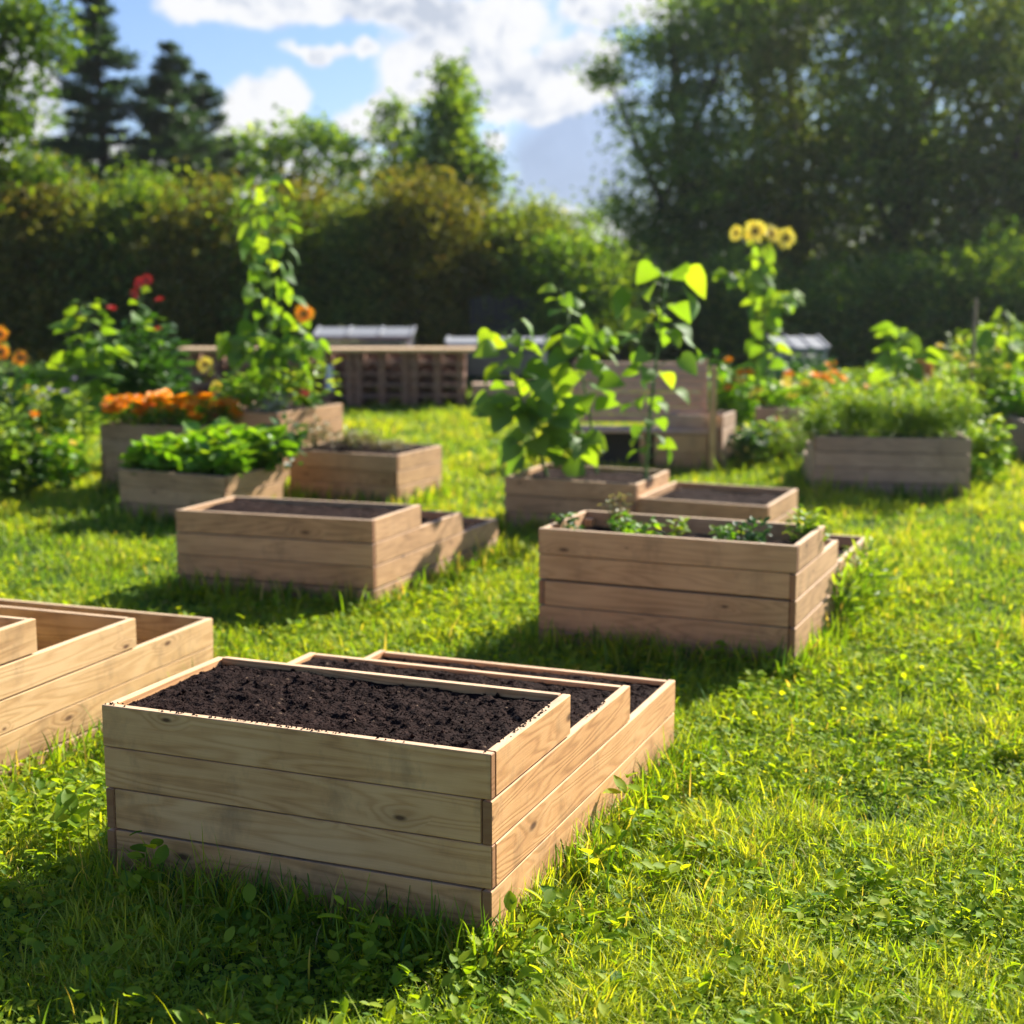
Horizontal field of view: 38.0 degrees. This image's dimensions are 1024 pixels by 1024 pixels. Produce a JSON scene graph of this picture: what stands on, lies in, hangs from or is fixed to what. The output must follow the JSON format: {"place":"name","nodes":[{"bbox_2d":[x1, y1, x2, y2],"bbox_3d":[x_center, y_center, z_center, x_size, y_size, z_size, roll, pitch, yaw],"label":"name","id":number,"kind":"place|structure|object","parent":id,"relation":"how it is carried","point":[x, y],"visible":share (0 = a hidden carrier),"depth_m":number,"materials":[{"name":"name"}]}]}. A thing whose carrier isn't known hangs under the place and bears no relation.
{"place":"outdoors","nodes":[
{"label":"outdoors","id":0,"kind":"place"},
{"bbox_2d":[0,290,1023,1023],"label":"ground","id":1,"kind":"structure","parent":0,"point":[632,672],"depth_m":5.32,"materials":[{"name":"green plant"}]},
{"bbox_2d":[0,403,44,500],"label":"flower bush","id":2,"kind":"object","parent":1,"relation":"on","point":[6,440],"visible":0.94,"depth_m":11.43,"materials":[{"name":"green plant"}]},
{"bbox_2d":[0,140,62,374],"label":"hedge shrub","id":3,"kind":"object","parent":1,"relation":"on","point":[10,257],"visible":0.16,"depth_m":25.78,"materials":[{"name":"green plant"}]},
{"bbox_2d":[0,358,64,470],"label":"flower bush","id":4,"kind":"object","parent":1,"relation":"on","point":[9,392],"visible":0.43,"depth_m":13.23,"materials":[{"name":"green plant"}]},
{"bbox_2d":[0,415,74,497],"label":"flower bush","id":5,"kind":"object","parent":1,"relation":"on","point":[36,464],"visible":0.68,"depth_m":11.60,"materials":[{"name":"green plant"}]},
{"bbox_2d":[0,0,108,211],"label":"broadleaf tree","id":6,"kind":"object","parent":1,"relation":"on","point":[23,24],"visible":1,"depth_m":19.69,"materials":[{"name":"green plant"}]},
{"bbox_2d":[22,376,93,466],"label":"flower bush","id":7,"kind":"object","parent":1,"relation":"on","point":[56,422],"visible":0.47,"depth_m":13.34,"materials":[{"name":"green plant"}]},
{"bbox_2d":[30,427,90,492],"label":"flower bush","id":8,"kind":"object","parent":1,"relation":"on","point":[71,438],"visible":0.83,"depth_m":11.87,"materials":[{"name":"green plant"}]},
{"bbox_2d":[0,149,123,375],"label":"hedge shrub","id":9,"kind":"object","parent":1,"relation":"on","point":[24,299],"visible":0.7,"depth_m":25.54,"materials":[{"name":"green plant"}]},
{"bbox_2d":[22,299,136,476],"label":"leafy plant","id":10,"kind":"object","parent":1,"relation":"on","point":[80,357],"visible":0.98,"depth_m":12.50,"materials":[{"name":"green plant"}]},
{"bbox_2d":[6,168,177,376],"bbox_3d":[-7.412,-4.310,26.904,3.354,3.767,4.424,0,9,0],"label":"hedge shrub","id":11,"kind":"object","parent":1,"relation":"on","point":[90,276],"visible":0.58,"depth_m":25.82,"materials":[{"name":"green plant"}]},
{"bbox_2d":[17,0,191,206],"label":"conifer tree","id":12,"kind":"object","parent":1,"relation":"on","point":[99,107],"visible":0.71,"depth_m":34.51,"materials":[{"name":"green plant"}]},
{"bbox_2d":[0,599,212,788],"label":"raised bed","id":13,"kind":"object","parent":1,"relation":"on","point":[63,667],"visible":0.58,"depth_m":5.46,"materials":[{"name":"brown wood"}]},
{"bbox_2d":[6,103,266,193],"bbox_3d":[-9.967,-7.807,40.045,7.323,6.439,3.481,0,9,0],"label":"broadleaf tree","id":14,"kind":"object","parent":1,"relation":"on","point":[232,129],"visible":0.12,"depth_m":39.97,"materials":[{"name":"green plant"}]},
{"bbox_2d":[120,274,160,393],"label":"red flower","id":15,"kind":"object","parent":1,"relation":"on","point":[145,280],"visible":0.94,"depth_m":12.96,"materials":[{"name":"green plant"}]},
{"bbox_2d":[84,297,203,449],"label":"red flowered bush","id":16,"kind":"object","parent":1,"relation":"on","point":[156,364],"visible":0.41,"depth_m":13.21,"materials":[{"name":"green plant"}]},
{"bbox_2d":[56,150,233,372],"bbox_3d":[-6.507,-4.482,27.088,3.831,4.164,3.868,5,10,29],"label":"hedge shrub","id":17,"kind":"object","parent":1,"relation":"on","point":[140,195],"visible":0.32,"depth_m":26.24,"materials":[{"name":"green plant"}]},
{"bbox_2d":[100,417,236,493],"bbox_3d":[-2.693,-0.436,12.010,0.953,0.601,0.752,3,10,23],"label":"raised bed","id":18,"kind":"object","parent":1,"relation":"on","point":[115,442],"visible":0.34,"depth_m":11.77,"materials":[{"name":"brown wood"}]},
{"bbox_2d":[95,393,135,426],"bbox_3d":[-3.116,-0.796,11.799,0.328,0.295,0.280,-6,11,-35],"label":"marigold","id":19,"kind":"object","parent":18,"relation":"on","point":[110,408],"visible":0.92,"depth_m":11.75,"materials":[{"name":"orange plant"}]},
{"bbox_2d":[141,395,181,432],"bbox_3d":[-2.741,-0.777,11.677,0.280,0.295,0.328,7,12,39],"label":"marigold","id":20,"kind":"object","parent":18,"relation":"on","point":[165,407],"visible":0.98,"depth_m":11.65,"materials":[{"name":"orange plant"}]},
{"bbox_2d":[110,39,259,204],"bbox_3d":[-7.880,-7.691,36.353,3.566,7.449,3.651,0,9,0],"label":"conifer tree","id":21,"kind":"object","parent":1,"relation":"on","point":[173,124],"visible":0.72,"depth_m":35.56,"materials":[{"name":"green plant"}]},
{"bbox_2d":[119,465,282,521],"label":"raised bed","id":22,"kind":"object","parent":1,"relation":"on","point":[175,490],"visible":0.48,"depth_m":10.38,"materials":[{"name":"brown wood"}]},
{"bbox_2d":[118,440,155,474],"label":"salad plant","id":23,"kind":"object","parent":22,"relation":"on","point":[135,456],"visible":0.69,"depth_m":10.52,"materials":[{"name":"green plant"}]},
{"bbox_2d":[139,441,189,472],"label":"salad plant","id":24,"kind":"object","parent":22,"relation":"on","point":[171,456],"visible":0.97,"depth_m":10.39,"materials":[{"name":"green plant"}]},
{"bbox_2d":[180,442,223,475],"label":"salad plant","id":25,"kind":"object","parent":22,"relation":"on","point":[197,464],"visible":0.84,"depth_m":10.32,"materials":[{"name":"green plant"}]},
{"bbox_2d":[207,438,258,475],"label":"salad plant","id":26,"kind":"object","parent":22,"relation":"on","point":[230,459],"visible":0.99,"depth_m":10.27,"materials":[{"name":"green plant"}]},
{"bbox_2d":[233,424,298,470],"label":"salad plant","id":27,"kind":"object","parent":22,"relation":"on","point":[265,441],"visible":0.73,"depth_m":10.55,"materials":[{"name":"green plant"}]},
{"bbox_2d":[248,413,312,469],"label":"trailing plant","id":28,"kind":"object","parent":22,"relation":"on","point":[299,437],"visible":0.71,"depth_m":10.71,"materials":[{"name":"green plant"}]},
{"bbox_2d":[95,156,317,364],"bbox_3d":[-5.483,-4.279,26.230,4.206,3.955,4.213,0,9,0],"label":"hedge shrub","id":29,"kind":"object","parent":1,"relation":"on","point":[183,221],"visible":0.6,"depth_m":25.50,"materials":[{"name":"green plant"}]},
{"bbox_2d":[169,70,251,195],"bbox_3d":[-8.091,-8.006,39.196,2.980,7.185,2.478,0,9,0],"label":"conifer tree","id":30,"kind":"object","parent":1,"relation":"on","point":[201,102],"visible":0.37,"depth_m":38.67,"materials":[{"name":"green plant"}]},
{"bbox_2d":[165,160,347,346],"bbox_3d":[-4.272,-4.260,26.696,3.570,3.844,4.777,0,9,0],"label":"hedge shrub","id":31,"kind":"object","parent":1,"relation":"on","point":[298,271],"visible":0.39,"depth_m":25.59,"materials":[{"name":"green plant"}]},
{"bbox_2d":[192,401,342,486],"bbox_3d":[-2.023,-0.547,12.382,0.864,0.661,0.952,4,10,26],"label":"raised bed","id":32,"kind":"object","parent":1,"relation":"on","point":[330,412],"visible":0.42,"depth_m":12.11,"materials":[{"name":"brown wood"}]},
{"bbox_2d":[216,169,330,411],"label":"climbing plant","id":33,"kind":"object","parent":32,"relation":"on","point":[238,349],"visible":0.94,"depth_m":12.06,"materials":[{"name":"green plant"}]},
{"bbox_2d":[211,359,342,412],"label":"leafy bush","id":34,"kind":"object","parent":32,"relation":"on","point":[283,381],"visible":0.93,"depth_m":11.93,"materials":[{"name":"green plant"}]},
{"bbox_2d":[255,303,314,409],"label":"sunflower","id":35,"kind":"object","parent":32,"relation":"on","point":[303,314],"visible":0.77,"depth_m":12.12,"materials":[{"name":"green plant"}]},
{"bbox_2d":[246,162,361,369],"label":"hedge shrub","id":36,"kind":"object","parent":1,"relation":"on","point":[305,192],"visible":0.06,"depth_m":26.85,"materials":[{"name":"green plant"}]},
{"bbox_2d":[226,103,386,206],"bbox_3d":[-5.165,-7.206,37.458,4.214,6.060,3.461,0,9,0],"label":"broadleaf tree","id":37,"kind":"object","parent":1,"relation":"on","point":[279,148],"visible":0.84,"depth_m":36.66,"materials":[{"name":"green plant"}]},
{"bbox_2d":[178,347,476,405],"bbox_3d":[-2.369,-1.841,19.989,4.022,0.761,1.102,0,9,0],"label":"pallet counter","id":38,"kind":"object","parent":1,"relation":"on","point":[363,371],"visible":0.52,"depth_m":19.60,"materials":[{"name":"brown wood"}]},
{"bbox_2d":[175,496,498,607],"bbox_3d":[-0.949,0.137,8.592,1.192,0.491,1.681,3,9,22],"label":"raised bed","id":39,"kind":"object","parent":1,"relation":"on","point":[362,546],"visible":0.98,"depth_m":7.89,"materials":[{"name":"brown wood"}]},
{"bbox_2d":[268,169,456,355],"bbox_3d":[-2.464,-4.066,26.209,3.612,3.718,4.086,0,9,0],"label":"hedge shrub","id":40,"kind":"object","parent":1,"relation":"on","point":[341,287],"visible":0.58,"depth_m":25.42,"materials":[{"name":"green plant"}]},
{"bbox_2d":[312,326,415,389],"bbox_3d":[-2.094,-2.135,21.226,1.414,1.027,0.653,0,9,0],"label":"cold frame","id":41,"kind":"object","parent":1,"relation":"on","point":[366,333],"visible":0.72,"depth_m":21.02,"materials":[{"name":"glass"}]},
{"bbox_2d":[289,440,441,503],"bbox_3d":[-1.128,-0.285,11.529,0.933,0.475,0.762,4,10,23],"label":"raised bed","id":42,"kind":"object","parent":1,"relation":"on","point":[397,472],"visible":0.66,"depth_m":11.21,"materials":[{"name":"brown wood"}]},
{"bbox_2d":[102,650,674,943],"bbox_3d":[-0.280,0.727,4.730,1.176,0.587,1.697,4,10,22],"label":"raised bed","id":43,"kind":"object","parent":1,"relation":"on","point":[476,782],"visible":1,"depth_m":4.03,"materials":[{"name":"brown wood"}]},
{"bbox_2d":[351,88,439,341],"bbox_3d":[-2.770,-7.319,37.155,2.461,6.356,2.489,0,9,0],"label":"broadleaf tree","id":44,"kind":"object","parent":1,"relation":"on","point":[392,136],"visible":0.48,"depth_m":36.73,"materials":[{"name":"green plant"}]},
{"bbox_2d":[315,146,516,375],"bbox_3d":[-1.542,-4.232,25.644,3.694,4.134,3.994,0,9,0],"label":"hedge shrub","id":45,"kind":"object","parent":1,"relation":"on","point":[432,213],"visible":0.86,"depth_m":25.11,"materials":[{"name":"green plant"}]},
{"bbox_2d":[372,48,535,217],"bbox_3d":[-1.349,-6.908,33.298,3.100,6.749,3.404,-8,12,-43],"label":"broadleaf tree","id":46,"kind":"object","parent":1,"relation":"on","point":[449,127],"visible":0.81,"depth_m":32.69,"materials":[{"name":"green plant"}]},
{"bbox_2d":[444,335,548,400],"bbox_3d":[-0.207,-2.029,20.988,1.448,0.893,0.939,0,9,0],"label":"cold frame","id":47,"kind":"object","parent":1,"relation":"on","point":[476,365],"visible":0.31,"depth_m":20.58,"materials":[{"name":"grey metal"}]},
{"bbox_2d":[0,544,1023,1023],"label":"weeds","id":48,"kind":"object","parent":1,"relation":"on","point":[70,810],"visible":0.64,"depth_m":4.03,"materials":[{"name":"green plant"}]},
{"bbox_2d":[0,438,1023,1023],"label":"long grass","id":49,"kind":"structure","parent":1,"relation":"on","point":[526,638],"depth_m":4.97,"materials":[{"name":"green plant"}]},
{"bbox_2d":[0,580,1023,1023],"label":"clover","id":50,"kind":"object","parent":1,"relation":"on","point":[920,768],"visible":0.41,"depth_m":4.94,"materials":[{"name":"green plant"}]},
{"bbox_2d":[470,296,560,359],"bbox_3d":[0.056,-3.019,25.375,1.550,1.340,0.074,0,9,0],"label":"plank fence","id":51,"kind":"object","parent":1,"relation":"on","point":[476,308],"visible":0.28,"depth_m":25.29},
{"bbox_2d":[446,180,634,355],"bbox_3d":[0.239,-3.988,26.446,3.858,3.766,4.484,0,9,0],"label":"hedge shrub","id":52,"kind":"object","parent":1,"relation":"on","point":[505,236],"visible":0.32,"depth_m":25.64,"materials":[{"name":"green plant"}]},
{"bbox_2d":[488,210,667,368],"bbox_3d":[1.161,-3.681,25.398,3.212,2.854,3.986,0,9,0],"label":"hedge shrub","id":53,"kind":"object","parent":1,"relation":"on","point":[590,278],"visible":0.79,"depth_m":24.66,"materials":[{"name":"green plant"}]},
{"bbox_2d":[504,463,668,531],"bbox_3d":[0.524,-0.069,10.249,0.932,0.401,0.782,4,10,21],"label":"raised bed","id":54,"kind":"object","parent":1,"relation":"on","point":[538,492],"visible":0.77,"depth_m":9.97,"materials":[{"name":"brown wood"}]},
{"bbox_2d":[470,318,606,476],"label":"sunflower plant","id":55,"kind":"object","parent":54,"relation":"on","point":[554,439],"visible":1,"depth_m":9.90,"materials":[{"name":"green plant"}]},
{"bbox_2d":[538,283,637,473],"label":"sunflower plant","id":56,"kind":"object","parent":54,"relation":"on","point":[566,378],"visible":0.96,"depth_m":10.15,"materials":[{"name":"green plant"}]},
{"bbox_2d":[613,259,705,479],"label":"sunflower plant","id":57,"kind":"object","parent":54,"relation":"on","point":[693,276],"visible":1,"depth_m":9.94,"materials":[{"name":"green plant"}]},
{"bbox_2d":[572,359,716,471],"bbox_3d":[1.178,-0.874,13.437,1.299,0.970,0.770,1,9,6],"label":"slatted bench","id":58,"kind":"object","parent":1,"relation":"on","point":[618,439],"visible":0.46,"depth_m":13.53,"materials":[{"name":"brown wood"}]},
{"bbox_2d":[586,227,708,361],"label":"hedge shrub","id":59,"kind":"object","parent":1,"relation":"on","point":[623,353],"visible":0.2,"depth_m":27.62,"materials":[{"name":"green plant"}]},
{"bbox_2d":[639,280,736,365],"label":"dark shrub","id":60,"kind":"object","parent":1,"relation":"on","point":[673,351],"visible":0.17,"depth_m":28.71,"materials":[{"name":"green plant"}]},
{"bbox_2d":[564,0,824,343],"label":"broadleaf tree","id":61,"kind":"object","parent":1,"relation":"on","point":[684,212],"visible":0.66,"depth_m":34.35,"materials":[{"name":"green plant"}]},
{"bbox_2d":[538,510,867,674],"bbox_3d":[1.018,0.280,7.434,1.198,0.601,1.761,4,10,23],"label":"raised bed","id":62,"kind":"object","parent":1,"relation":"on","point":[697,582],"visible":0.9,"depth_m":6.65,"materials":[{"name":"brown wood"}]},
{"bbox_2d":[723,516,772,542],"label":"seedling","id":63,"kind":"object","parent":62,"relation":"on","point":[752,538],"visible":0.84,"depth_m":6.71,"materials":[{"name":"green plant"}]},
{"bbox_2d":[783,504,829,541],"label":"seedling","id":64,"kind":"object","parent":62,"relation":"on","point":[818,520],"visible":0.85,"depth_m":6.83,"materials":[{"name":"green plant"}]},
{"bbox_2d":[668,411,746,467],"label":"raised bed","id":65,"kind":"object","parent":1,"relation":"on","point":[725,423],"visible":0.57,"depth_m":13.20,"materials":[{"name":"brown wood"}]},
{"bbox_2d":[637,481,797,523],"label":"raised bed","id":66,"kind":"object","parent":1,"relation":"on","point":[709,500],"visible":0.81,"depth_m":9.80,"materials":[{"name":"brown wood"}]},
{"bbox_2d":[700,357,767,436],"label":"garden bush","id":67,"kind":"object","parent":1,"relation":"on","point":[729,396],"visible":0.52,"depth_m":15.37,"materials":[{"name":"green plant"}]},
{"bbox_2d":[670,237,821,367],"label":"dark shrub","id":68,"kind":"object","parent":1,"relation":"on","point":[734,334],"visible":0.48,"depth_m":28.23,"materials":[{"name":"green plant"}]},
{"bbox_2d":[727,422,771,465],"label":"garden bush","id":69,"kind":"object","parent":1,"relation":"on","point":[749,441],"visible":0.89,"depth_m":13.34,"materials":[{"name":"green plant"}]},
{"bbox_2d":[709,220,804,393],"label":"blooming sunflower","id":70,"kind":"object","parent":1,"relation":"on","point":[772,301],"visible":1,"depth_m":15.36,"materials":[{"name":"green plant"}]},
{"bbox_2d":[737,416,792,461],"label":"garden bush","id":71,"kind":"object","parent":1,"relation":"on","point":[773,420],"visible":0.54,"depth_m":13.72,"materials":[{"name":"green plant"}]},
{"bbox_2d":[734,375,811,430],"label":"garden bush","id":72,"kind":"object","parent":1,"relation":"on","point":[786,388],"visible":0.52,"depth_m":14.76,"materials":[{"name":"green plant"}]},
{"bbox_2d":[755,403,826,455],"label":"raised bed","id":73,"kind":"object","parent":1,"relation":"on","point":[762,413],"visible":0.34,"depth_m":14.35,"materials":[{"name":"brown wood"}]},
{"bbox_2d":[767,335,830,377],"bbox_3d":[3.906,-1.944,20.335,0.723,0.929,0.833,0,9,0],"label":"cold frame","id":74,"kind":"object","parent":1,"relation":"on","point":[802,343],"visible":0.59,"depth_m":20.11,"materials":[{"name":"glass"}]},
{"bbox_2d":[743,350,856,401],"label":"garden bush","id":75,"kind":"object","parent":1,"relation":"on","point":[795,366],"visible":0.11,"depth_m":17.87,"materials":[{"name":"green plant"}]},
{"bbox_2d":[689,0,914,335],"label":"broadleaf tree","id":76,"kind":"object","parent":1,"relation":"on","point":[792,119],"visible":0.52,"depth_m":35.58,"materials":[{"name":"green plant"}]},
{"bbox_2d":[782,368,848,427],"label":"garden bush","id":77,"kind":"object","parent":1,"relation":"on","point":[806,390],"visible":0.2,"depth_m":15.93,"materials":[{"name":"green plant"}]},
{"bbox_2d":[750,252,909,369],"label":"dark shrub","id":78,"kind":"object","parent":1,"relation":"on","point":[829,300],"visible":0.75,"depth_m":27.68,"materials":[{"name":"green plant"}]},
{"bbox_2d":[830,564,866,628],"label":"tall weed","id":79,"kind":"object","parent":1,"relation":"on","point":[844,598],"visible":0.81,"depth_m":7.15,"materials":[{"name":"green plant"}]},
{"bbox_2d":[839,539,881,612],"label":"tall weed","id":80,"kind":"object","parent":1,"relation":"on","point":[854,577],"visible":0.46,"depth_m":7.36,"materials":[{"name":"green plant"}]},
{"bbox_2d":[802,429,971,499],"bbox_3d":[3.033,-0.420,12.171,1.193,0.501,1.200,1,9,7],"label":"raised bed","id":81,"kind":"object","parent":1,"relation":"on","point":[910,462],"visible":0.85,"depth_m":11.58,"materials":[{"name":"brown wood"}]},
{"bbox_2d":[798,397,835,440],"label":"carrot greens","id":82,"kind":"object","parent":81,"relation":"on","point":[820,422],"visible":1,"depth_m":11.74,"materials":[{"name":"green plant"}]},
{"bbox_2d":[818,377,868,436],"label":"carrot greens","id":83,"kind":"object","parent":81,"relation":"on","point":[839,423],"visible":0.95,"depth_m":11.70,"materials":[{"name":"green plant"}]},
{"bbox_2d":[839,379,877,436],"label":"carrot greens","id":84,"kind":"object","parent":81,"relation":"on","point":[868,423],"visible":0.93,"depth_m":11.67,"materials":[{"name":"green plant"}]},
{"bbox_2d":[858,374,908,437],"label":"carrot greens","id":85,"kind":"object","parent":81,"relation":"on","point":[881,411],"visible":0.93,"depth_m":11.65,"materials":[{"name":"green plant"}]},
{"bbox_2d":[884,380,924,437],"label":"carrot greens","id":86,"kind":"object","parent":81,"relation":"on","point":[910,404],"visible":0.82,"depth_m":11.66,"materials":[{"name":"green plant"}]},
{"bbox_2d":[916,383,959,438],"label":"carrot greens","id":87,"kind":"object","parent":81,"relation":"on","point":[943,420],"visible":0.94,"depth_m":11.59,"materials":[{"name":"green plant"}]},
{"bbox_2d":[944,369,989,441],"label":"carrot greens","id":88,"kind":"object","parent":81,"relation":"on","point":[963,422],"visible":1,"depth_m":11.58,"materials":[{"name":"green plant"}]},
{"bbox_2d":[774,0,1023,340],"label":"broadleaf tree","id":89,"kind":"object","parent":1,"relation":"on","point":[892,183],"visible":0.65,"depth_m":33.67,"materials":[{"name":"green plant"}]},
{"bbox_2d":[867,321,946,398],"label":"leafy plant","id":90,"kind":"object","parent":1,"relation":"on","point":[901,358],"visible":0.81,"depth_m":13.89,"materials":[{"name":"green plant"}]},
{"bbox_2d":[843,241,1011,369],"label":"dark shrub","id":91,"kind":"object","parent":1,"relation":"on","point":[923,284],"visible":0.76,"depth_m":27.20,"materials":[{"name":"green plant"}]},
{"bbox_2d":[854,0,1023,296],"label":"broadleaf tree","id":92,"kind":"object","parent":1,"relation":"on","point":[1006,97],"visible":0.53,"depth_m":32.52,"materials":[{"name":"green plant"}]},
{"bbox_2d":[921,208,1023,359],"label":"dark shrub","id":93,"kind":"object","parent":1,"relation":"on","point":[1009,295],"visible":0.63,"depth_m":26.76,"materials":[{"name":"green plant"}]},
{"bbox_2d":[932,343,1023,438],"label":"garden bush","id":94,"kind":"object","parent":1,"relation":"on","point":[985,383],"visible":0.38,"depth_m":14.90,"materials":[{"name":"green plant"}]},
{"bbox_2d":[932,316,1023,428],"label":"garden bush","id":95,"kind":"object","parent":1,"relation":"on","point":[995,350],"visible":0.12,"depth_m":16.67,"materials":[{"name":"green plant"}]},
{"bbox_2d":[963,414,1016,484],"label":"garden bush","id":96,"kind":"object","parent":1,"relation":"on","point":[995,448],"visible":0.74,"depth_m":12.18,"materials":[{"name":"green plant"}]},
{"bbox_2d":[965,307,1023,405],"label":"leafy plant","id":97,"kind":"object","parent":1,"relation":"on","point":[985,337],"visible":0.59,"depth_m":15.07,"materials":[{"name":"green plant"}]},
{"bbox_2d":[973,369,1023,430],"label":"garden bush","id":98,"kind":"object","parent":1,"relation":"on","point":[1004,406],"visible":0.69,"depth_m":14.49,"materials":[{"name":"green plant"}]},
{"bbox_2d":[1002,413,1023,462],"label":"raised bed","id":99,"kind":"object","parent":1,"relation":"on","point":[1016,433],"visible":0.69,"depth_m":14.01,"materials":[{"name":"brown wood"}]},
{"bbox_2d":[0,0,1023,263],"label":"sky","id":100,"kind":"structure","parent":0,"point":[335,57],"materials":[{"name":"blue"}]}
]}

